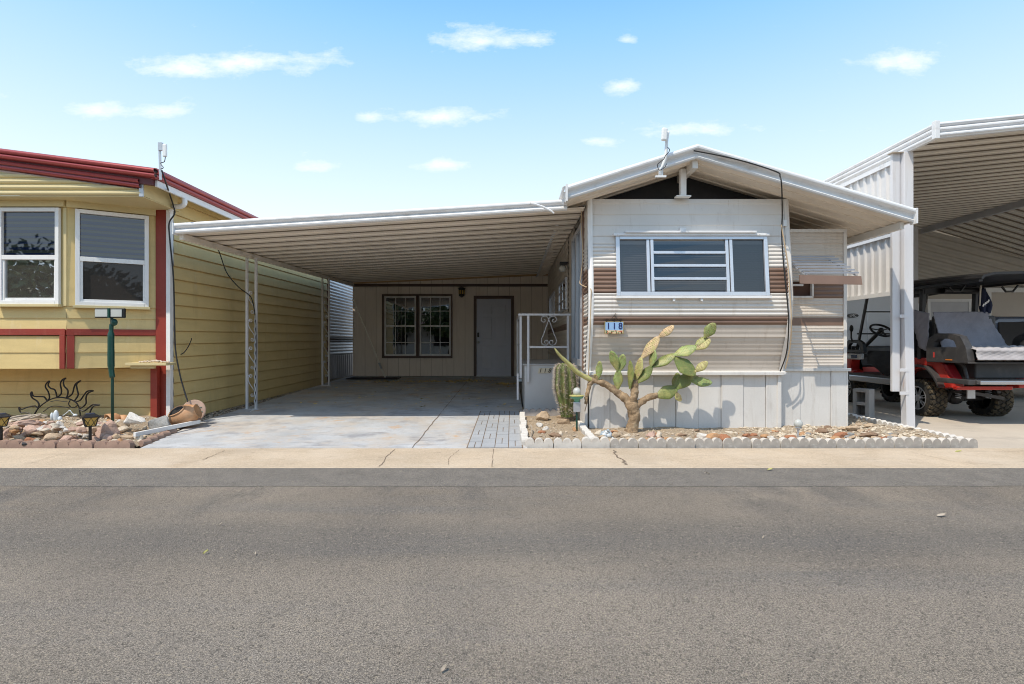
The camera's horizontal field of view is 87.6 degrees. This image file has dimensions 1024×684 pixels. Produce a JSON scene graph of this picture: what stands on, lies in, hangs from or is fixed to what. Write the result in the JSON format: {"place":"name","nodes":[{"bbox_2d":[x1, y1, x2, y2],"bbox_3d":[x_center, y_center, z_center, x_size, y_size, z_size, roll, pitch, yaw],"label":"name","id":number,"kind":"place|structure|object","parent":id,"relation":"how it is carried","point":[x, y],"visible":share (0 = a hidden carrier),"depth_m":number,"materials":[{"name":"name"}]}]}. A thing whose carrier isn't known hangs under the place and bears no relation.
{"place":"outdoors","nodes":[
{"label":"outdoors","id":0,"kind":"place"},
{"bbox_2d":[7,415,187,445],"bbox_3d":[-6.652,1.115,6.900,4.696,0.170,1.560,0,0,0],"label":"gravel bed","id":1,"kind":"object","parent":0,"point":[140,426],"visible":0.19,"depth_m":7.06,"materials":[{"name":"gravel"}]},
{"bbox_2d":[0,412,10,439],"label":"lantern stake light","id":2,"kind":"object","parent":1,"relation":"on","point":[4,418],"visible":0.95,"depth_m":6.19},
{"bbox_2d":[3,428,16,438],"bbox_3d":[-6.101,1.129,6.462,0.128,0.178,0.129,0,0,26],"label":"rock","id":3,"kind":"object","parent":1,"relation":"on","point":[5,432],"visible":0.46,"depth_m":6.41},
{"bbox_2d":[12,434,28,439],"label":"rock","id":4,"kind":"object","parent":1,"relation":"on","point":[22,437],"visible":0.57,"depth_m":6.31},
{"bbox_2d":[9,419,39,428],"bbox_3d":[-6.088,1.036,6.670,0.328,0.110,0.253,-7,-14,1],"label":"rock","id":5,"kind":"object","parent":1,"relation":"on","point":[22,423],"visible":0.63,"depth_m":6.60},
{"bbox_2d":[9,413,47,421],"bbox_3d":[-6.495,1.035,7.118,0.551,0.159,0.232,0,0,0],"label":"driftwood","id":6,"kind":"object","parent":1,"relation":"on","point":[16,418],"visible":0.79,"depth_m":7.12,"materials":[{"name":"grey wood"}]},
{"bbox_2d":[23,425,39,434],"bbox_3d":[-5.707,1.063,6.429,0.271,0.115,0.222,12,-6,-24],"label":"rock","id":7,"kind":"object","parent":1,"relation":"on","point":[28,429],"visible":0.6,"depth_m":6.34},
{"bbox_2d":[44,423,58,433],"bbox_3d":[-5.589,1.049,6.448,0.190,0.138,0.128,-4,2,-15],"label":"rock","id":8,"kind":"object","parent":1,"relation":"on","point":[54,425],"visible":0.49,"depth_m":6.44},
{"bbox_2d":[43,433,62,440],"bbox_3d":[-5.357,1.113,6.222,0.180,0.114,0.133,-8,8,-23],"label":"rock","id":9,"kind":"object","parent":1,"relation":"on","point":[52,436],"visible":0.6,"depth_m":6.18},
{"bbox_2d":[18,378,99,418],"bbox_3d":[-6.192,0.800,7.297,1.124,0.628,0.026,0,0,0],"label":"sun sculpture","id":10,"kind":"object","parent":1,"relation":"on","point":[57,396],"visible":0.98,"depth_m":7.29,"materials":[{"name":"metal"}]},
{"bbox_2d":[50,410,77,420],"bbox_3d":[-6.003,0.994,7.150,0.362,0.170,0.060,0,0,0],"label":"ceramic ornament","id":11,"kind":"object","parent":1,"relation":"on","point":[54,416],"visible":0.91,"depth_m":7.13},
{"bbox_2d":[58,435,77,440],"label":"rock","id":12,"kind":"object","parent":1,"relation":"on","point":[66,437],"visible":0.52,"depth_m":6.24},
{"bbox_2d":[76,426,86,433],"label":"rock","id":13,"kind":"object","parent":1,"relation":"on","point":[79,429],"visible":1,"depth_m":6.24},
{"bbox_2d":[80,412,99,440],"bbox_3d":[-4.917,1.011,6.220,0.170,0.366,0.170,0,0,45],"label":"lantern stake light","id":14,"kind":"object","parent":1,"relation":"on","point":[90,420],"visible":0.94,"depth_m":6.19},
{"bbox_2d":[102,434,112,440],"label":"rock","id":15,"kind":"object","parent":1,"relation":"on","point":[107,437],"visible":0.65,"depth_m":6.28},
{"bbox_2d":[95,420,120,439],"bbox_3d":[-4.894,1.100,6.439,0.295,0.317,0.174,0,0,25],"label":"rock","id":16,"kind":"object","parent":1,"relation":"on","point":[109,427],"visible":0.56,"depth_m":6.38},
{"bbox_2d":[95,308,125,420],"bbox_3d":[-4.957,0.364,6.609,0.370,1.560,0.118,0,0,0],"label":"solar floodlight stand","id":17,"kind":"object","parent":1,"relation":"on","point":[111,313],"visible":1,"depth_m":6.60,"materials":[{"name":"green metal"}]},
{"bbox_2d":[104,413,126,419],"bbox_3d":[-5.348,1.095,7.231,0.413,0.258,0.205,0,0,24],"label":"broken pot","id":18,"kind":"object","parent":1,"relation":"on","point":[118,416],"visible":0.31,"depth_m":7.20,"materials":[{"name":"ceramic"}]},
{"bbox_2d":[116,420,129,426],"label":"rock","id":19,"kind":"object","parent":1,"relation":"on","point":[120,423],"visible":0.6,"depth_m":6.68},
{"bbox_2d":[118,426,129,431],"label":"rock","id":20,"kind":"object","parent":1,"relation":"on","point":[123,428],"visible":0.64,"depth_m":6.63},
{"bbox_2d":[123,412,144,424],"bbox_3d":[-4.665,0.962,6.585,0.254,0.154,0.154,12,8,7],"label":"rock","id":21,"kind":"object","parent":1,"relation":"on","point":[132,418],"visible":1,"depth_m":6.56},
{"bbox_2d":[148,416,170,432],"bbox_3d":[-4.563,1.083,6.956,0.321,0.221,0.233,-9,11,14],"label":"rock","id":22,"kind":"object","parent":1,"relation":"on","point":[162,421],"visible":0.56,"depth_m":6.88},
{"bbox_2d":[133,420,200,436],"bbox_3d":[-4.370,1.093,6.805,0.035,0.065,0.975,0,0,13],"label":"board","id":23,"kind":"object","parent":1,"relation":"on","point":[160,429],"visible":1,"depth_m":6.74,"materials":[{"name":"white paint"}]},
{"bbox_2d":[179,393,291,428],"bbox_3d":[-4.700,1.119,12.075,0.600,0.154,9.750,0,0,0],"label":"gravel strip","id":24,"kind":"object","parent":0,"point":[222,413],"depth_m":8.78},
{"bbox_2d":[168,404,201,424],"bbox_3d":[-4.422,0.997,7.216,0.390,0.307,0.302,0,0,0],"label":"clay pot","id":25,"kind":"object","parent":24,"relation":"on","point":[182,413],"visible":0.95,"depth_m":7.12,"materials":[{"name":"ceramic"}]},
{"bbox_2d":[201,385,317,419],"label":"gravel","id":26,"kind":"structure","parent":24,"relation":"on","point":[210,415],"depth_m":8.94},
{"bbox_2d":[135,375,521,447],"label":"ground","id":27,"kind":"structure","parent":0,"point":[520,383],"depth_m":16.01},
{"bbox_2d":[0,439,23,447],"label":"edging block","id":28,"kind":"object","parent":27,"relation":"on","point":[6,443],"depth_m":6.07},
{"bbox_2d":[19,440,58,447],"bbox_3d":[-5.389,1.182,6.092,0.418,0.115,0.075,-1,-6,2],"label":"edging block","id":29,"kind":"object","parent":27,"relation":"on","point":[42,444],"depth_m":6.06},
{"bbox_2d":[56,440,95,447],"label":"edging block","id":30,"kind":"object","parent":27,"relation":"on","point":[76,444],"depth_m":6.06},
{"bbox_2d":[94,440,134,447],"bbox_3d":[-4.540,1.180,6.094,0.418,0.115,0.075,-2,-5,1],"label":"edging block","id":31,"kind":"object","parent":27,"relation":"on","point":[116,444],"depth_m":6.06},
{"bbox_2d":[0,148,327,417],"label":"house","id":32,"kind":"structure","parent":27,"relation":"on","point":[81,240],"depth_m":7.55,"materials":[{"name":"yellow paint"}]},
{"bbox_2d":[0,207,62,306],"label":"window","id":33,"kind":"structure","parent":32,"relation":"in","point":[30,237],"depth_m":7.08,"materials":[{"name":"white paint"}]},
{"bbox_2d":[73,209,150,309],"bbox_3d":[-5.466,-1.117,7.311,0.770,1.323,0.493,0,0,0],"label":"window","id":34,"kind":"structure","parent":32,"relation":"in","point":[112,248],"depth_m":7.32,"materials":[{"name":"white paint"}]},
{"bbox_2d":[125,362,175,368],"bbox_3d":[-5.002,0.325,7.390,0.559,0.080,0.220,0,0,0],"label":"wall shelf","id":35,"kind":"object","parent":32,"relation":"attached to","point":[138,365],"depth_m":7.29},
{"bbox_2d":[139,360,169,362],"bbox_3d":[-4.923,0.267,7.349,0.458,0.052,0.120,0,0,0],"label":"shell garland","id":36,"kind":"object","parent":35,"relation":"on","point":[158,361],"visible":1,"depth_m":7.32},
{"bbox_2d":[158,142,166,179],"bbox_3d":[-4.397,-2.278,6.704,0.127,0.465,0.061,0,0,0],"label":"roof antenna","id":37,"kind":"object","parent":32,"relation":"attached to","point":[162,147],"visible":1,"depth_m":6.71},
{"bbox_2d":[161,170,188,401],"bbox_3d":[-4.494,-0.661,7.142,0.261,2.986,0.935,0,0,-28],"label":"cable","id":38,"kind":"object","parent":32,"relation":"hanging from","point":[171,218],"visible":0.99,"depth_m":7.48,"materials":[{"name":"rubber"}]},
{"bbox_2d":[330,280,352,378],"bbox_3d":[-6.418,-0.375,17.620,3.165,2.750,7.000,0,0,0],"label":"trailer home","id":39,"kind":"object","parent":27,"relation":"on","point":[341,330],"visible":0.22,"depth_m":15.15,"materials":[{"name":"silver metal"}]},
{"bbox_2d":[520,433,527,444],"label":"edging block","id":40,"kind":"object","parent":27,"relation":"on","point":[523,437],"depth_m":6.19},
{"bbox_2d":[525,437,552,447],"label":"edging block","id":41,"kind":"object","parent":27,"relation":"on","point":[538,443],"depth_m":6.05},
{"bbox_2d":[517,314,569,410],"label":"entry platform","id":42,"kind":"structure","parent":27,"relation":"on","point":[536,375],"depth_m":8.50,"materials":[{"name":"paint"}]},
{"bbox_2d":[581,428,590,435],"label":"edging block","id":43,"kind":"structure","parent":27,"relation":"on","point":[584,431],"depth_m":6.61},
{"bbox_2d":[694,437,722,447],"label":"edging block","id":44,"kind":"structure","parent":27,"relation":"on","point":[714,442],"depth_m":6.07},
{"bbox_2d":[536,144,917,427],"bbox_3d":[2.845,-0.631,10.624,4.445,3.662,8.049,0,0,0],"label":"trailer home","id":45,"kind":"object","parent":27,"relation":"on","point":[689,247],"visible":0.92,"depth_m":7.04,"materials":[{"name":"white paint"}]},
{"bbox_2d":[549,291,554,317],"bbox_3d":[0.975,-0.880,12.900,0.050,0.560,1.400,0,0,0],"label":"window","id":46,"kind":"structure","parent":45,"relation":"in","point":[552,297],"depth_m":12.71,"materials":[{"name":"grey glass"}]},
{"bbox_2d":[559,277,566,313],"bbox_3d":[0.975,-0.870,10.200,0.050,0.580,1.400,0,0,0],"label":"window","id":47,"kind":"structure","parent":45,"relation":"in","point":[563,285],"depth_m":10.00,"materials":[{"name":"grey glass"}]},
{"bbox_2d":[571,223,581,365],"bbox_3d":[0.987,-0.660,8.035,0.065,2.000,1.170,0,0,0],"label":"sliding window","id":48,"kind":"structure","parent":45,"relation":"in","point":[576,241],"depth_m":7.98,"materials":[{"name":"glass"}]},
{"bbox_2d":[579,206,591,410],"bbox_3d":[0.992,-0.455,7.116,0.065,2.769,0.432,0,0,-13],"label":"cable","id":49,"kind":"object","parent":45,"relation":"attached to","point":[590,299],"visible":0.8,"depth_m":7.09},
{"bbox_2d":[604,316,623,333],"bbox_3d":[1.328,-0.240,6.939,0.250,0.273,0.032,0,0,0],"label":"house number","id":50,"kind":"object","parent":45,"relation":"attached to","point":[613,327],"visible":1,"depth_m":6.93,"materials":[{"name":"ceramic"}]},
{"bbox_2d":[655,128,669,177],"bbox_3d":[1.846,-2.317,6.530,0.169,0.586,0.110,0,0,0],"label":"roof antenna","id":51,"kind":"object","parent":45,"relation":"attached to","point":[665,134],"visible":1,"depth_m":6.52,"materials":[{"name":"white metal"}]},
{"bbox_2d":[613,228,771,301],"bbox_3d":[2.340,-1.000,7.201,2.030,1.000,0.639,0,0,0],"label":"front window","id":52,"kind":"structure","parent":45,"relation":"in","point":[737,266],"depth_m":6.95,"materials":[{"name":"grey glass"}]},
{"bbox_2d":[694,150,788,371],"bbox_3d":[2.984,-0.993,6.652,1.415,2.769,0.432,0,0,-20],"label":"cable","id":53,"kind":"object","parent":45,"relation":"attached to","point":[781,235],"visible":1,"depth_m":6.87,"materials":[{"name":"rubber"}]},
{"bbox_2d":[781,224,791,368],"bbox_3d":[3.583,-0.580,6.931,0.121,1.870,0.237,0,0,40],"label":"cable","id":54,"kind":"object","parent":45,"relation":"attached to","point":[789,296],"visible":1,"depth_m":6.86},
{"bbox_2d":[793,281,842,297],"bbox_3d":[4.045,-0.720,7.320,0.990,0.240,0.070,0,0,0],"label":"flank window","id":55,"kind":"structure","parent":45,"relation":"in","point":[799,290],"depth_m":7.31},
{"bbox_2d":[722,437,750,447],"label":"edging block","id":56,"kind":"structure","parent":27,"relation":"on","point":[737,442],"depth_m":6.06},
{"bbox_2d":[779,437,808,447],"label":"edging block","id":57,"kind":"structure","parent":27,"relation":"on","point":[798,442],"depth_m":6.04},
{"bbox_2d":[807,438,835,447],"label":"edging block","id":58,"kind":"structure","parent":27,"relation":"on","point":[822,443],"depth_m":6.06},
{"bbox_2d":[834,438,864,447],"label":"edging block","id":59,"kind":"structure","parent":27,"relation":"on","point":[849,443],"depth_m":6.06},
{"bbox_2d":[863,437,893,447],"bbox_3d":[4.173,1.171,6.085,0.314,0.155,0.075,1,-1,2],"label":"edging block","id":60,"kind":"object","parent":27,"relation":"on","point":[875,442],"depth_m":6.05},
{"bbox_2d":[882,422,902,426],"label":"edging block","id":61,"kind":"object","parent":27,"relation":"on","point":[890,424],"depth_m":7.26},
{"bbox_2d":[891,436,922,447],"bbox_3d":[4.492,1.157,6.079,0.313,0.155,0.075,-2,-1,-1],"label":"edging block","id":62,"kind":"object","parent":27,"relation":"on","point":[909,442],"depth_m":6.04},
{"bbox_2d":[921,437,950,447],"bbox_3d":[4.814,1.172,6.084,0.313,0.155,0.075,0,2,-2],"label":"edging block","id":63,"kind":"object","parent":27,"relation":"on","point":[932,442],"depth_m":6.05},
{"bbox_2d":[947,437,977,447],"bbox_3d":[5.138,1.175,6.098,0.313,0.155,0.075,1,-3,0],"label":"edging block","id":64,"kind":"object","parent":27,"relation":"on","point":[963,442],"depth_m":6.06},
{"bbox_2d":[918,229,1023,319],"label":"wall","id":65,"kind":"structure","parent":27,"relation":"on","point":[941,255],"depth_m":15.37,"materials":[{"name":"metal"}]},
{"bbox_2d":[931,302,967,319],"bbox_3d":[12.500,-0.025,15.275,1.100,2.250,0.050,0,0,0],"label":"door","id":66,"kind":"structure","parent":65,"relation":"in","point":[935,306],"depth_m":15.25,"materials":[{"name":"grey paint"}]},
{"bbox_2d":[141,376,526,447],"bbox_3d":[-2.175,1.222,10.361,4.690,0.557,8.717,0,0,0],"label":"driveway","id":67,"kind":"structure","parent":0,"point":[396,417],"depth_m":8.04,"materials":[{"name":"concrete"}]},
{"bbox_2d":[139,439,151,446],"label":"block","id":68,"kind":"object","parent":67,"relation":"on","point":[143,442],"visible":0.87,"depth_m":6.18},
{"bbox_2d":[184,400,205,419],"bbox_3d":[-4.433,0.965,7.423,0.326,0.315,0.115,0,0,0],"label":"clay disc","id":69,"kind":"object","parent":67,"relation":"on","point":[200,404],"visible":0.16,"depth_m":7.44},
{"bbox_2d":[346,377,400,378],"bbox_3d":[-3.626,0.951,14.025,1.318,0.020,0.550,0,0,0],"label":"mat","id":70,"kind":"object","parent":67,"relation":"on","point":[373,378],"visible":1,"depth_m":13.89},
{"bbox_2d":[172,199,584,408],"bbox_3d":[-1.856,-0.417,10.825,5.632,3.071,7.791,0,0,0],"label":"carport","id":71,"kind":"object","parent":67,"relation":"on","point":[482,240],"visible":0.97,"depth_m":8.62,"materials":[{"name":"white metal"}]},
{"bbox_2d":[218,250,256,401],"bbox_3d":[-4.396,-0.244,8.427,0.146,2.463,0.860,0,0,14],"label":"cable","id":72,"kind":"object","parent":71,"relation":"hanging from","point":[252,302],"visible":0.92,"depth_m":8.79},
{"bbox_2d":[254,315,255,402],"bbox_3d":[-4.238,0.286,8.800,0.043,1.458,0.022,0,0,0],"label":"chain","id":73,"kind":"object","parent":71,"relation":"hanging from","point":[255,358],"visible":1,"depth_m":8.79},
{"bbox_2d":[352,299,385,376],"bbox_3d":[-3.824,-0.091,14.259,0.967,2.133,0.078,0,0,9],"label":"guy rope","id":74,"kind":"object","parent":71,"relation":"attached to","point":[379,363],"visible":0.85,"depth_m":14.26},
{"bbox_2d":[530,202,553,213],"bbox_3d":[0.388,-1.729,6.871,0.317,0.166,0.039,0,0,8],"label":"pipe","id":75,"kind":"object","parent":71,"relation":"attached to","point":[541,206],"visible":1,"depth_m":6.86,"materials":[{"name":"white metal"}]},
{"bbox_2d":[287,378,515,406],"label":"leaf litter","id":76,"kind":"object","parent":67,"relation":"on","point":[503,383],"visible":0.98,"depth_m":13.05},
{"bbox_2d":[352,274,547,378],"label":"room addition","id":77,"kind":"structure","parent":67,"relation":"on","point":[430,327],"depth_m":14.65,"materials":[{"name":"brown wood"}]},
{"bbox_2d":[382,294,417,357],"bbox_3d":[-3.074,-0.434,14.782,0.979,1.751,0.335,0,0,0],"label":"window","id":78,"kind":"structure","parent":77,"relation":"in","point":[399,311],"depth_m":14.68,"materials":[{"name":"glass"}]},
{"bbox_2d":[417,294,452,357],"bbox_3d":[-2.115,-0.434,14.663,0.964,1.751,0.095,0,0,0],"label":"window","id":79,"kind":"structure","parent":77,"relation":"in","point":[436,310],"depth_m":14.68,"materials":[{"name":"glass"}]},
{"bbox_2d":[458,287,464,296],"bbox_3d":[-1.378,-1.356,14.531,0.203,0.292,0.248,0,0,-22],"label":"wall lantern","id":80,"kind":"object","parent":77,"relation":"attached to","point":[461,291],"depth_m":14.45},
{"bbox_2d":[477,299,510,374],"bbox_3d":[-0.498,-0.130,14.635,0.944,2.105,0.130,0,0,0],"label":"door","id":81,"kind":"structure","parent":77,"relation":"in","point":[493,315],"depth_m":14.65,"materials":[{"name":"wood"}]},
{"bbox_2d":[466,411,522,447],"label":"paver path","id":82,"kind":"structure","parent":0,"point":[496,429],"depth_m":6.93,"materials":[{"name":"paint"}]},
{"bbox_2d":[0,468,1023,683],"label":"road","id":83,"kind":"structure","parent":0,"point":[564,576],"depth_m":2.73,"materials":[{"name":"asphalt"}]},
{"bbox_2d":[0,448,1023,467],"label":"sidewalk","id":84,"kind":"structure","parent":0,"point":[507,458],"depth_m":5.47,"materials":[{"name":"concrete"}]},
{"bbox_2d":[553,438,580,447],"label":"edging block","id":85,"kind":"object","parent":84,"relation":"on","point":[566,443],"depth_m":6.06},
{"bbox_2d":[581,436,609,447],"bbox_3d":[0.952,1.160,6.087,0.313,0.155,0.075,-1,3,2],"label":"edging block","id":86,"kind":"object","parent":84,"relation":"on","point":[596,442],"depth_m":6.05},
{"bbox_2d":[610,438,637,447],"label":"edging block","id":87,"kind":"object","parent":84,"relation":"on","point":[625,443],"depth_m":6.05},
{"bbox_2d":[638,437,666,447],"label":"edging block","id":88,"kind":"object","parent":84,"relation":"on","point":[652,443],"depth_m":6.04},
{"bbox_2d":[666,437,694,447],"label":"edging block","id":89,"kind":"object","parent":84,"relation":"on","point":[679,442],"depth_m":6.05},
{"bbox_2d":[751,437,779,447],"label":"edging block","id":90,"kind":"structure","parent":84,"relation":"on","point":[772,442],"depth_m":6.05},
{"bbox_2d":[0,0,1023,217],"label":"sky","id":91,"kind":"structure","parent":0,"point":[266,108],"materials":[{"name":"blue"}]},
{"bbox_2d":[522,408,541,415],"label":"edging block","id":92,"kind":"object","parent":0,"point":[532,412],"depth_m":8.20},
{"bbox_2d":[522,407,943,442],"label":"planter soil","id":93,"kind":"structure","parent":0,"point":[578,433],"depth_m":6.93,"materials":[{"name":"gravel"}]},
{"bbox_2d":[536,411,549,420],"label":"rock","id":94,"kind":"object","parent":93,"relation":"on","point":[543,415],"visible":0.99,"depth_m":7.80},
{"bbox_2d":[543,408,560,415],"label":"edging block","id":95,"kind":"structure","parent":93,"relation":"on","point":[552,412],"depth_m":8.19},
{"bbox_2d":[548,432,561,436],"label":"rock","id":96,"kind":"object","parent":93,"relation":"on","point":[553,434],"visible":0.93,"depth_m":6.46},
{"bbox_2d":[557,418,569,423],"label":"rock","id":97,"kind":"object","parent":93,"relation":"on","point":[563,421],"visible":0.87,"depth_m":7.51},
{"bbox_2d":[551,362,579,417],"bbox_3d":[0.787,0.679,7.750,0.454,0.811,0.452,0,0,0],"label":"columnar cactus","id":98,"kind":"object","parent":93,"relation":"on","point":[565,380],"visible":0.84,"depth_m":7.66,"materials":[{"name":"plant"}]},
{"bbox_2d":[569,387,583,430],"bbox_3d":[0.844,0.907,6.950,0.196,0.632,0.193,0,0,0],"label":"garden light","id":99,"kind":"object","parent":93,"relation":"on","point":[576,396],"visible":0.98,"depth_m":6.92,"materials":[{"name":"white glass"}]},
{"bbox_2d":[600,429,613,437],"bbox_3d":[1.138,1.112,6.444,0.210,0.136,0.133,0,0,0],"label":"turtle ornament","id":100,"kind":"object","parent":93,"relation":"on","point":[607,433],"visible":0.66,"depth_m":6.39,"materials":[{"name":"white ceramic"}]},
{"bbox_2d":[554,323,716,432],"bbox_3d":[1.558,0.482,6.859,2.033,1.452,0.298,0,0,3],"label":"prickly pear","id":101,"kind":"object","parent":93,"relation":"on","point":[687,369],"visible":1,"depth_m":6.83,"materials":[{"name":"green plant"}]},
{"bbox_2d":[705,433,719,438],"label":"rock","id":102,"kind":"object","parent":93,"relation":"on","point":[712,435],"visible":0.39,"depth_m":6.19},
{"bbox_2d":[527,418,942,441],"bbox_3d":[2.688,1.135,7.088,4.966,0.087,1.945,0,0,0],"label":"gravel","id":103,"kind":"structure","parent":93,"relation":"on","point":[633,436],"depth_m":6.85,"materials":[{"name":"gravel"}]},
{"bbox_2d":[794,419,802,436],"bbox_3d":[3.369,1.048,6.280,0.100,0.279,0.090,0,0,0],"label":"ball stake light","id":104,"kind":"object","parent":93,"relation":"on","point":[798,424],"visible":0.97,"depth_m":6.25,"materials":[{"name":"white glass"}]},
{"bbox_2d":[815,428,828,432],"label":"rock","id":105,"kind":"object","parent":93,"relation":"on","point":[821,430],"visible":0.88,"depth_m":6.64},
{"bbox_2d":[833,432,847,437],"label":"rock","id":106,"kind":"object","parent":93,"relation":"on","point":[841,434],"visible":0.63,"depth_m":6.35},
{"bbox_2d":[845,426,859,430],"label":"rock","id":107,"kind":"object","parent":93,"relation":"on","point":[852,428],"visible":0.89,"depth_m":6.68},
{"bbox_2d":[859,432,878,436],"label":"rock","id":108,"kind":"object","parent":93,"relation":"on","point":[868,434],"visible":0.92,"depth_m":6.33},
{"bbox_2d":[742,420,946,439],"bbox_3d":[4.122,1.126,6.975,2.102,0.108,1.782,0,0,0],"label":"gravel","id":109,"kind":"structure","parent":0,"point":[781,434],"depth_m":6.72,"materials":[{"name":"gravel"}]},
{"bbox_2d":[853,415,869,421],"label":"edging block","id":110,"kind":"structure","parent":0,"point":[859,417],"depth_m":7.89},
{"bbox_2d":[867,418,886,424],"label":"edging block","id":111,"kind":"structure","parent":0,"point":[876,421],"depth_m":7.58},
{"bbox_2d":[920,429,941,434],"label":"edging block","id":112,"kind":"structure","parent":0,"point":[933,432],"depth_m":6.61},
{"bbox_2d":[848,388,1023,447],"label":"neighbour driveway","id":113,"kind":"structure","parent":0,"point":[964,421],"depth_m":8.07,"materials":[{"name":"concrete"}]},
{"bbox_2d":[853,388,873,417],"bbox_3d":[5.581,0.973,8.471,0.230,0.470,0.230,0,0,-38],"label":"concrete block","id":114,"kind":"object","parent":113,"relation":"on","point":[863,401],"depth_m":8.42,"materials":[{"name":"concrete"}]},
{"bbox_2d":[847,296,889,388],"bbox_3d":[8.475,-0.075,14.027,2.150,2.550,1.746,0,0,0],"label":"cargo trailer","id":115,"kind":"object","parent":113,"relation":"on","point":[855,308],"visible":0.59,"depth_m":13.20,"materials":[{"name":"white paint"}]},
{"bbox_2d":[824,114,1023,426],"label":"tall carport","id":116,"kind":"object","parent":113,"relation":"on","point":[963,179],"visible":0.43,"depth_m":8.14,"materials":[{"name":"metal"}]},
{"bbox_2d":[847,271,1023,415],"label":"golf cart","id":117,"kind":"object","parent":113,"relation":"on","point":[975,358],"visible":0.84,"depth_m":8.44,"materials":[{"name":"plastic"}]},
{"bbox_2d":[978,285,992,313],"bbox_3d":[7.521,-0.672,8.490,0.184,0.460,0.124,0,0,0],"label":"flag","id":118,"kind":"object","parent":117,"relation":"attached to","point":[985,304],"visible":1,"depth_m":8.49,"materials":[{"name":"fabric"}]},
{"bbox_2d":[938,433,963,437],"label":"edging block","id":119,"kind":"structure","parent":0,"point":[947,435],"depth_m":6.32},
{"bbox_2d":[930,316,1023,394],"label":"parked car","id":120,"kind":"object","parent":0,"point":[1009,328],"visible":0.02,"depth_m":11.15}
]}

